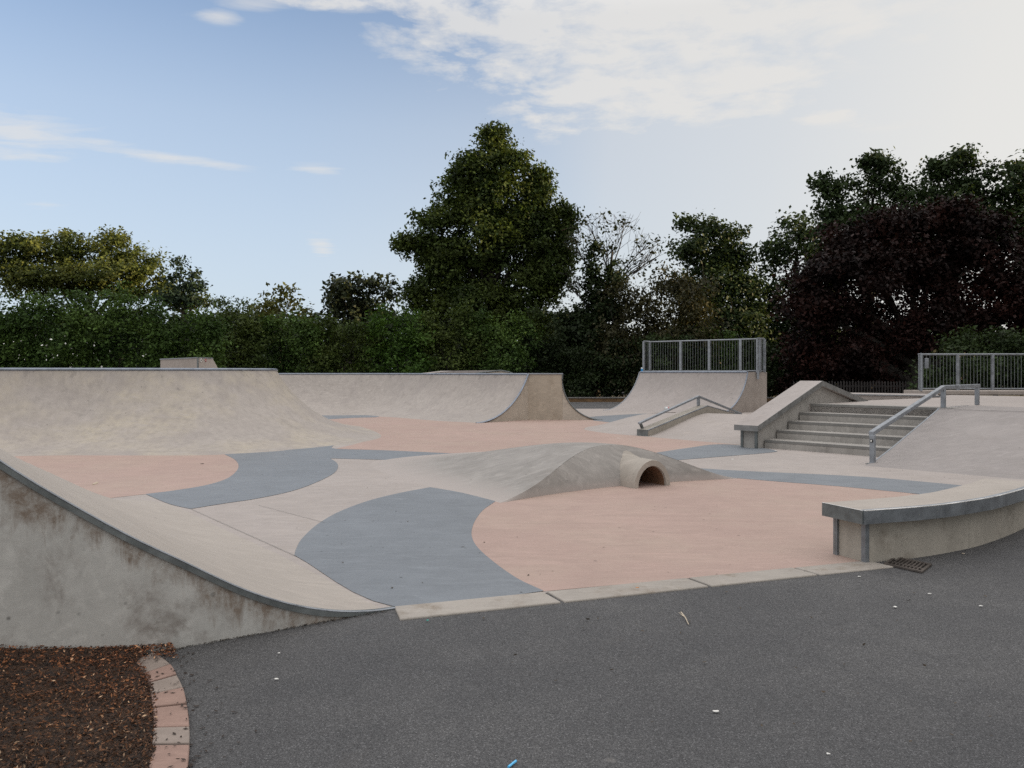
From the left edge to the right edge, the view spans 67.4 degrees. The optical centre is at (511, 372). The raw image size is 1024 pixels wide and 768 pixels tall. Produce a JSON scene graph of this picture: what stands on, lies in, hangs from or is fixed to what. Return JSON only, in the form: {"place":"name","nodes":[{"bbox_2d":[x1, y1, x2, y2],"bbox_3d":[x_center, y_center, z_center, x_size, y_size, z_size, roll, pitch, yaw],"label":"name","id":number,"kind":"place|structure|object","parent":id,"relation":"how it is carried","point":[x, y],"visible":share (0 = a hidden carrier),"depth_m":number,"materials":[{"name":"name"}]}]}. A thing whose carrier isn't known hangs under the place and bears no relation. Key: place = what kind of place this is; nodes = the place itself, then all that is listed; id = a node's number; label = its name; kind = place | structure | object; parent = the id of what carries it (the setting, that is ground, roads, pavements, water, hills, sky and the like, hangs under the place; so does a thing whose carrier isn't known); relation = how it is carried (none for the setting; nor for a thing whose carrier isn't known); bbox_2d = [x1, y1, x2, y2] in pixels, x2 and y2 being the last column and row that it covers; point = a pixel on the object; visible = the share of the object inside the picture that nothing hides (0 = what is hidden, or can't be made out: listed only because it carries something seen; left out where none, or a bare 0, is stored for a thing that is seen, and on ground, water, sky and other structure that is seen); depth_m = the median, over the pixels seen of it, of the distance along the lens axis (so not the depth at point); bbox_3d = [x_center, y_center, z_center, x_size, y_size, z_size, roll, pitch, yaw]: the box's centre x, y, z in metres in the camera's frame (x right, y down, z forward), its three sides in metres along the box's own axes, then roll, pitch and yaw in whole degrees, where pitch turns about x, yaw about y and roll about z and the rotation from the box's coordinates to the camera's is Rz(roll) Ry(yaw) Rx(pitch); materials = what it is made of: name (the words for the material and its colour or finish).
{"place":"outdoors","nodes":[
{"label":"outdoors","id":0,"kind":"place"},
{"bbox_2d":[427,370,511,372],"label":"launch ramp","id":1,"kind":"structure","parent":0,"point":[487,371],"depth_m":36.00,"materials":[{"name":"concrete"}]},
{"bbox_2d":[0,0,1023,340],"label":"sky","id":2,"kind":"structure","parent":0,"point":[255,142],"materials":[{"name":"blue"}]},
{"bbox_2d":[112,409,1023,607],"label":"skatepark floor","id":3,"kind":"structure","parent":0,"point":[347,483],"depth_m":10.26,"materials":[{"name":"beige concrete"}]},
{"bbox_2d":[15,454,238,497],"bbox_3d":[-6.354,1.544,12.419,3.956,0.001,6.891,0,0,-35],"label":"pink floor patch","id":4,"kind":"object","parent":3,"relation":"on","point":[113,476],"visible":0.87,"depth_m":12.13,"materials":[{"name":"concrete"}]},
{"bbox_2d":[0,368,380,455],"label":"quarter pipe","id":5,"kind":"object","parent":3,"relation":"on","point":[128,411],"visible":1,"depth_m":16.23,"materials":[{"name":"concrete"}]},
{"bbox_2d":[160,357,217,367],"bbox_3d":[-8.689,-0.234,20.933,1.450,0.350,1.003,0,0,26],"label":"ledge box","id":6,"kind":"object","parent":5,"relation":"on","point":[197,362],"visible":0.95,"depth_m":20.51,"materials":[{"name":"concrete"}]},
{"bbox_2d":[192,509,295,555],"bbox_3d":[-2.731,1.540,7.583,0.005,0.001,2.899,0,0,-39],"label":"floor joint","id":7,"kind":"object","parent":3,"relation":"on","point":[246,533],"visible":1,"depth_m":7.33,"materials":[{"name":"concrete"}]},
{"bbox_2d":[147,445,449,508],"bbox_3d":[-3.487,1.542,12.782,5.238,0.001,6.612,0,0,38],"label":"blue floor patch","id":8,"kind":"object","parent":3,"relation":"on","point":[259,475],"visible":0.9,"depth_m":11.64,"materials":[{"name":"concrete"}]},
{"bbox_2d":[322,415,378,418],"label":"blue floor patch","id":9,"kind":"object","parent":3,"relation":"on","point":[342,416],"visible":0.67,"depth_m":27.06,"materials":[{"name":"concrete"}]},
{"bbox_2d":[295,487,542,605],"bbox_3d":[-1.018,1.542,7.668,1.976,0.001,5.363,0,0,-6],"label":"blue floor patch","id":10,"kind":"object","parent":3,"relation":"on","point":[383,548],"visible":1,"depth_m":6.62,"materials":[{"name":"concrete"}]},
{"bbox_2d":[279,373,602,422],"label":"bowl ramp","id":11,"kind":"structure","parent":3,"relation":"on","point":[476,397],"depth_m":27.20,"materials":[{"name":"concrete"}]},
{"bbox_2d":[330,417,737,452],"bbox_3d":[-0.467,1.544,21.102,8.943,0.001,13.851,0,0,-15],"label":"pink floor patch","id":12,"kind":"object","parent":3,"relation":"on","point":[406,434],"visible":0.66,"depth_m":18.59,"materials":[{"name":"concrete"}]},
{"bbox_2d":[370,442,738,502],"bbox_3d":[0.001,1.292,12.764,4.561,0.555,6.370,0,0,-31],"label":"skate mound","id":13,"kind":"object","parent":3,"relation":"on","point":[508,474],"visible":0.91,"depth_m":10.60,"materials":[{"name":"concrete"}]},
{"bbox_2d":[591,414,641,421],"bbox_3d":[3.705,1.542,26.562,2.080,0.001,5.713,0,0,15],"label":"blue floor patch","id":14,"kind":"object","parent":3,"relation":"on","point":[610,418],"visible":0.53,"depth_m":26.45,"materials":[{"name":"concrete"}]},
{"bbox_2d":[584,412,747,443],"bbox_3d":[6.111,1.321,20.208,8.515,0.465,7.366,0,0,44],"label":"funbox","id":15,"kind":"object","parent":3,"relation":"on","point":[713,427],"visible":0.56,"depth_m":19.36,"materials":[{"name":"beige concrete"}]},
{"bbox_2d":[637,405,736,435],"bbox_3d":[5.168,1.230,20.992,0.310,0.681,5.933,0,0,42],"label":"grind ledge","id":16,"kind":"object","parent":15,"relation":"on","point":[663,424],"visible":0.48,"depth_m":19.84,"materials":[{"name":"concrete"}]},
{"bbox_2d":[638,396,741,428],"bbox_3d":[5.024,1.005,20.983,0.117,0.760,5.726,0,0,41],"label":"grind rail","id":17,"kind":"object","parent":16,"relation":"on","point":[698,398],"visible":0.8,"depth_m":20.55,"materials":[{"name":"metal"}]},
{"bbox_2d":[341,468,992,741],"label":"leaf crumbs","id":18,"kind":"object","parent":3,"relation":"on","point":[740,608],"visible":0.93,"depth_m":4.35,"materials":[{"name":"brown plant"}]},
{"bbox_2d":[607,371,766,412],"bbox_3d":[7.003,0.754,31.239,5.506,1.634,3.583,0,0,38],"label":"quarter pipe","id":19,"kind":"object","parent":3,"relation":"on","point":[738,391],"visible":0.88,"depth_m":30.92,"materials":[{"name":"concrete"}]},
{"bbox_2d":[642,338,765,378],"bbox_3d":[7.938,-0.570,32.100,5.104,1.650,0.848,0,0,38],"label":"railing","id":20,"kind":"object","parent":19,"relation":"attached to","point":[760,354],"visible":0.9,"depth_m":32.15,"materials":[{"name":"metal"}]},
{"bbox_2d":[472,478,916,590],"bbox_3d":[2.153,1.544,8.413,6.543,0.001,4.393,0,0,-33],"label":"pink floor patch","id":21,"kind":"object","parent":3,"relation":"on","point":[642,532],"visible":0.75,"depth_m":7.47,"materials":[{"name":"concrete"}]},
{"bbox_2d":[657,444,775,459],"bbox_3d":[3.671,1.542,14.591,1.663,0.001,4.145,0,0,42],"label":"blue floor patch","id":22,"kind":"object","parent":3,"relation":"on","point":[713,450],"visible":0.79,"depth_m":15.03,"materials":[{"name":"concrete"}]},
{"bbox_2d":[734,381,867,448],"bbox_3d":[6.753,0.875,17.511,5.399,1.389,0.538,0,0,-43],"label":"hubba ledge","id":23,"kind":"object","parent":3,"relation":"on","point":[757,428],"visible":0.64,"depth_m":16.54,"materials":[{"name":"concrete"}]},
{"bbox_2d":[701,468,961,493],"bbox_3d":[4.324,1.542,11.216,3.924,0.001,1.349,0,0,36],"label":"blue floor patch","id":24,"kind":"object","parent":3,"relation":"on","point":[904,486],"visible":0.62,"depth_m":10.89,"materials":[{"name":"concrete"}]},
{"bbox_2d":[765,403,961,456],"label":"staircase","id":25,"kind":"structure","parent":3,"relation":"on","point":[826,431],"depth_m":15.51,"materials":[{"name":"concrete"}]},
{"bbox_2d":[809,395,1023,479],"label":"platform","id":26,"kind":"structure","parent":3,"relation":"on","point":[985,437],"depth_m":13.38,"materials":[{"name":"grey concrete"}]},
{"bbox_2d":[852,393,940,399],"bbox_3d":[10.496,0.615,22.113,6.614,0.170,2.323,0,0,-36],"label":"ledge","id":27,"kind":"object","parent":26,"relation":"on","point":[872,396],"visible":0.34,"depth_m":20.57,"materials":[{"name":"concrete"}]},
{"bbox_2d":[865,384,979,463],"bbox_3d":[8.088,0.897,14.828,5.585,1.305,0.170,0,0,-43],"label":"handrail","id":28,"kind":"object","parent":26,"relation":"on","point":[890,421],"visible":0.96,"depth_m":14.18,"materials":[{"name":"metal"}]},
{"bbox_2d":[904,390,1023,394],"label":"kerb slab","id":29,"kind":"structure","parent":26,"relation":"on","point":[986,392],"depth_m":24.70,"materials":[{"name":"concrete"}]},
{"bbox_2d":[918,353,1023,390],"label":"railing","id":30,"kind":"object","parent":29,"relation":"on","point":[921,371],"visible":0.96,"depth_m":25.67,"materials":[{"name":"metal"}]},
{"bbox_2d":[822,478,1023,562],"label":"curved ledge","id":31,"kind":"object","parent":3,"relation":"on","point":[974,514],"visible":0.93,"depth_m":6.51,"materials":[{"name":"concrete"}]},
{"bbox_2d":[142,402,1023,767],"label":"asphalt path","id":32,"kind":"structure","parent":0,"point":[774,674],"depth_m":3.85,"materials":[{"name":"grey asphalt"}]},
{"bbox_2d":[0,642,178,767],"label":"bark bed","id":33,"kind":"object","parent":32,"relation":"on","point":[35,719],"visible":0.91,"depth_m":3.46,"materials":[{"name":"brown wood"}]},
{"bbox_2d":[0,449,394,654],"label":"skate bank","id":34,"kind":"structure","parent":32,"relation":"on","point":[82,567],"depth_m":4.25,"materials":[{"name":"concrete"}]},
{"bbox_2d":[142,651,256,767],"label":"bark crumbs","id":35,"kind":"object","parent":32,"relation":"on","point":[190,764],"visible":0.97,"depth_m":3.49,"materials":[{"name":"brown wood"}]},
{"bbox_2d":[143,610,383,654],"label":"wall foot grit","id":36,"kind":"structure","parent":32,"relation":"on","point":[267,631],"depth_m":4.54,"materials":[{"name":"grey gravel"}]},
{"bbox_2d":[507,760,516,767],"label":"straw","id":37,"kind":"object","parent":32,"relation":"on","point":[512,763],"visible":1,"depth_m":3.02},
{"bbox_2d":[884,557,931,572],"bbox_3d":[3.180,1.540,6.170,0.299,0.015,0.403,0,0,41],"label":"drain grate","id":38,"kind":"object","parent":32,"relation":"on","point":[911,565],"visible":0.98,"depth_m":6.14,"materials":[{"name":"metal"}]},
{"bbox_2d":[565,386,1023,396],"bbox_3d":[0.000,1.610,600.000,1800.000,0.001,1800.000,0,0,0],"label":"ground","id":39,"kind":"structure","parent":0,"point":[778,393],"depth_m":54.32,"materials":[{"name":"soil"}]},
{"bbox_2d":[0,287,101,367],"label":"hedge shrub","id":40,"kind":"object","parent":39,"relation":"on","point":[41,353],"visible":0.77,"depth_m":37.43,"materials":[{"name":"green plant"}]},
{"bbox_2d":[0,224,213,336],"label":"oak tree","id":41,"kind":"object","parent":39,"relation":"on","point":[71,269],"visible":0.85,"depth_m":60.95,"materials":[{"name":"green plant"}]},
{"bbox_2d":[52,279,179,367],"bbox_3d":[-19.661,-1.509,38.285,6.145,6.325,4.277,0,0,0],"label":"hedge shrub","id":42,"kind":"object","parent":39,"relation":"on","point":[107,346],"visible":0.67,"depth_m":38.03,"materials":[{"name":"green plant"}]},
{"bbox_2d":[137,653,168,672],"bbox_3d":[-1.915,1.554,4.065,0.140,0.052,0.268,0,0,-41],"label":"edging paver","id":43,"kind":"object","parent":39,"relation":"on","point":[150,664],"visible":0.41,"depth_m":4.05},
{"bbox_2d":[144,664,175,682],"bbox_3d":[-1.793,1.552,3.911,0.137,0.055,0.187,0,0,-33],"label":"edging paver","id":44,"kind":"object","parent":39,"relation":"on","point":[167,670],"visible":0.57,"depth_m":3.89,"materials":[{"name":"concrete"}]},
{"bbox_2d":[148,675,182,692],"bbox_3d":[-1.708,1.554,3.773,0.144,0.052,0.174,0,0,-33],"label":"edging paver","id":45,"kind":"object","parent":39,"relation":"on","point":[160,685],"visible":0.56,"depth_m":3.76,"materials":[{"name":"grey concrete"}]},
{"bbox_2d":[149,745,188,767],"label":"edging paver","id":46,"kind":"object","parent":39,"relation":"on","point":[162,758],"visible":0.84,"depth_m":3.06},
{"bbox_2d":[151,688,186,706],"bbox_3d":[-1.613,1.552,3.609,0.143,0.055,0.192,0,0,-28],"label":"edging paver","id":47,"kind":"object","parent":39,"relation":"on","point":[168,698],"visible":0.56,"depth_m":3.60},
{"bbox_2d":[153,705,188,727],"bbox_3d":[-1.518,1.554,3.417,0.142,0.052,0.260,0,0,-26],"label":"edging paver","id":48,"kind":"object","parent":39,"relation":"on","point":[177,716],"visible":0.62,"depth_m":3.41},
{"bbox_2d":[152,727,189,747],"bbox_3d":[-1.437,1.552,3.238,0.143,0.055,0.205,0,0,-23],"label":"edging paver","id":49,"kind":"object","parent":39,"relation":"on","point":[163,734],"visible":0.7,"depth_m":3.22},
{"bbox_2d":[147,254,219,346],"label":"deciduous tree","id":50,"kind":"object","parent":39,"relation":"on","point":[191,288],"visible":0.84,"depth_m":57.67,"materials":[{"name":"green plant"}]},
{"bbox_2d":[146,299,238,367],"bbox_3d":[-16.233,-1.046,38.760,4.750,5.426,3.726,0,0,0],"label":"hedge shrub","id":51,"kind":"object","parent":39,"relation":"on","point":[209,323],"visible":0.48,"depth_m":38.64,"materials":[{"name":"green plant"}]},
{"bbox_2d":[203,294,279,367],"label":"hedge shrub","id":52,"kind":"object","parent":39,"relation":"on","point":[247,327],"visible":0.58,"depth_m":41.52,"materials":[{"name":"green plant"}]},
{"bbox_2d":[240,282,313,361],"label":"birch tree","id":53,"kind":"object","parent":39,"relation":"on","point":[273,304],"visible":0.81,"depth_m":52.91,"materials":[{"name":"green plant"}]},
{"bbox_2d":[257,305,334,372],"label":"hedge shrub","id":54,"kind":"object","parent":39,"relation":"on","point":[289,354],"visible":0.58,"depth_m":42.60,"materials":[{"name":"green plant"}]},
{"bbox_2d":[299,310,389,372],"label":"hedge shrub","id":55,"kind":"object","parent":39,"relation":"on","point":[329,355],"visible":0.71,"depth_m":42.76,"materials":[{"name":"green plant"}]},
{"bbox_2d":[318,270,404,368],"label":"maple tree","id":56,"kind":"object","parent":39,"relation":"on","point":[354,307],"visible":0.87,"depth_m":54.43,"materials":[{"name":"green plant"}]},
{"bbox_2d":[353,302,438,372],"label":"hedge shrub","id":57,"kind":"object","parent":39,"relation":"on","point":[404,340],"visible":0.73,"depth_m":42.69,"materials":[{"name":"green plant"}]},
{"bbox_2d":[411,298,497,371],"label":"hedge shrub","id":58,"kind":"object","parent":39,"relation":"on","point":[463,315],"visible":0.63,"depth_m":43.26,"materials":[{"name":"green plant"}]},
{"bbox_2d":[395,592,559,620],"bbox_3d":[-0.230,1.558,5.107,1.088,0.043,0.270,0,0,-19],"label":"kerb stone","id":59,"kind":"object","parent":39,"relation":"on","point":[434,609],"visible":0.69,"depth_m":5.07,"materials":[{"name":"concrete"}]},
{"bbox_2d":[388,119,584,362],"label":"lime tree","id":60,"kind":"object","parent":39,"relation":"on","point":[507,228],"visible":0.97,"depth_m":48.88,"materials":[{"name":"green plant"}]},
{"bbox_2d":[458,308,546,372],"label":"hedge shrub","id":61,"kind":"object","parent":39,"relation":"on","point":[500,360],"visible":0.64,"depth_m":43.09,"materials":[{"name":"green plant"}]},
{"bbox_2d":[0,303,1023,393],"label":"undergrowth","id":62,"kind":"object","parent":39,"relation":"on","point":[460,347],"visible":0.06,"depth_m":60.86,"materials":[{"name":"green plant"}]},
{"bbox_2d":[514,330,585,396],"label":"hedge shrub","id":63,"kind":"object","parent":39,"relation":"on","point":[563,368],"visible":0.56,"depth_m":43.51,"materials":[{"name":"green plant"}]},
{"bbox_2d":[544,207,673,396],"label":"ivy clad tree","id":64,"kind":"object","parent":39,"relation":"on","point":[580,327],"visible":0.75,"depth_m":45.61,"materials":[{"name":"green plant"}]},
{"bbox_2d":[559,333,668,396],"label":"hedge shrub","id":65,"kind":"object","parent":39,"relation":"on","point":[589,378],"visible":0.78,"depth_m":42.53,"materials":[{"name":"green plant"}]},
{"bbox_2d":[547,578,707,602],"bbox_3d":[0.832,1.558,5.472,1.150,0.043,0.258,0,0,-19],"label":"kerb stone","id":66,"kind":"object","parent":39,"relation":"on","point":[604,592],"visible":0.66,"depth_m":5.44,"materials":[{"name":"concrete"}]},
{"bbox_2d":[583,259,733,396],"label":"willow bush","id":67,"kind":"object","parent":39,"relation":"on","point":[692,311],"visible":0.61,"depth_m":43.56,"materials":[{"name":"green plant"}]},
{"bbox_2d":[567,397,774,401],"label":"wall","id":68,"kind":"structure","parent":39,"relation":"on","point":[595,399],"depth_m":40.67,"materials":[{"name":"concrete"}]},
{"bbox_2d":[632,331,722,383],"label":"hedge shrub","id":69,"kind":"object","parent":39,"relation":"on","point":[648,337],"visible":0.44,"depth_m":42.18,"materials":[{"name":"green plant"}]},
{"bbox_2d":[673,321,752,369],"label":"hedge shrub","id":70,"kind":"object","parent":39,"relation":"on","point":[728,343],"visible":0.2,"depth_m":43.21,"materials":[{"name":"green plant"}]},
{"bbox_2d":[658,208,780,365],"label":"ash tree","id":71,"kind":"object","parent":39,"relation":"on","point":[729,257],"visible":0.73,"depth_m":54.05,"materials":[{"name":"green plant"}]},
{"bbox_2d":[690,568,816,586],"bbox_3d":[1.831,1.558,5.815,0.969,0.043,0.246,0,0,-19],"label":"kerb stone","id":72,"kind":"object","parent":39,"relation":"on","point":[747,577],"visible":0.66,"depth_m":5.78,"materials":[{"name":"concrete"}]},
{"bbox_2d":[717,337,813,396],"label":"hedge shrub","id":73,"kind":"object","parent":39,"relation":"on","point":[774,364],"visible":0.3,"depth_m":41.40,"materials":[{"name":"green plant"}]},
{"bbox_2d":[743,205,854,375],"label":"elm tree","id":74,"kind":"object","parent":39,"relation":"on","point":[797,233],"visible":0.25,"depth_m":55.43,"materials":[{"name":"green plant"}]},
{"bbox_2d":[768,334,895,395],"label":"hedge shrub","id":75,"kind":"object","parent":39,"relation":"on","point":[819,373],"visible":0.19,"depth_m":40.46,"materials":[{"name":"green plant"}]},
{"bbox_2d":[795,561,892,575],"bbox_3d":[2.638,1.560,6.091,0.760,0.041,0.236,0,0,-19],"label":"kerb stone","id":76,"kind":"object","parent":39,"relation":"on","point":[837,568],"visible":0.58,"depth_m":6.07,"materials":[{"name":"concrete"}]},
{"bbox_2d":[791,380,928,392],"bbox_3d":[16.600,0.956,36.542,6.600,1.189,0.085,0,0,0],"label":"picket fence","id":77,"kind":"object","parent":39,"relation":"on","point":[873,385],"visible":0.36,"depth_m":36.50,"materials":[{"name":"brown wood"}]},
{"bbox_2d":[804,146,920,391],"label":"sycamore tree","id":78,"kind":"object","parent":39,"relation":"on","point":[875,167],"visible":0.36,"depth_m":48.53,"materials":[{"name":"green plant"}]},
{"bbox_2d":[765,193,1023,389],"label":"copper beech","id":79,"kind":"object","parent":39,"relation":"on","point":[946,259],"visible":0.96,"depth_m":38.89,"materials":[{"name":"purple plant"}]},
{"bbox_2d":[845,348,973,392],"bbox_3d":[21.018,0.059,41.032,7.999,3.235,3.791,0,0,-18],"label":"hedge shrub","id":80,"kind":"object","parent":39,"relation":"on","point":[890,378],"visible":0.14,"depth_m":39.89,"materials":[{"name":"green plant"}]},
{"bbox_2d":[890,143,1008,389],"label":"hornbeam tree","id":81,"kind":"object","parent":39,"relation":"on","point":[960,162],"visible":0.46,"depth_m":47.45,"materials":[{"name":"green plant"}]},
{"bbox_2d":[904,323,1023,395],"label":"yew bush","id":82,"kind":"object","parent":39,"relation":"on","point":[999,344],"visible":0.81,"depth_m":31.96,"materials":[{"name":"green plant"}]},
{"bbox_2d":[983,148,1023,268],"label":"beech tree","id":83,"kind":"object","parent":39,"relation":"on","point":[1014,186],"visible":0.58,"depth_m":46.89,"materials":[{"name":"green plant"}]}
]}

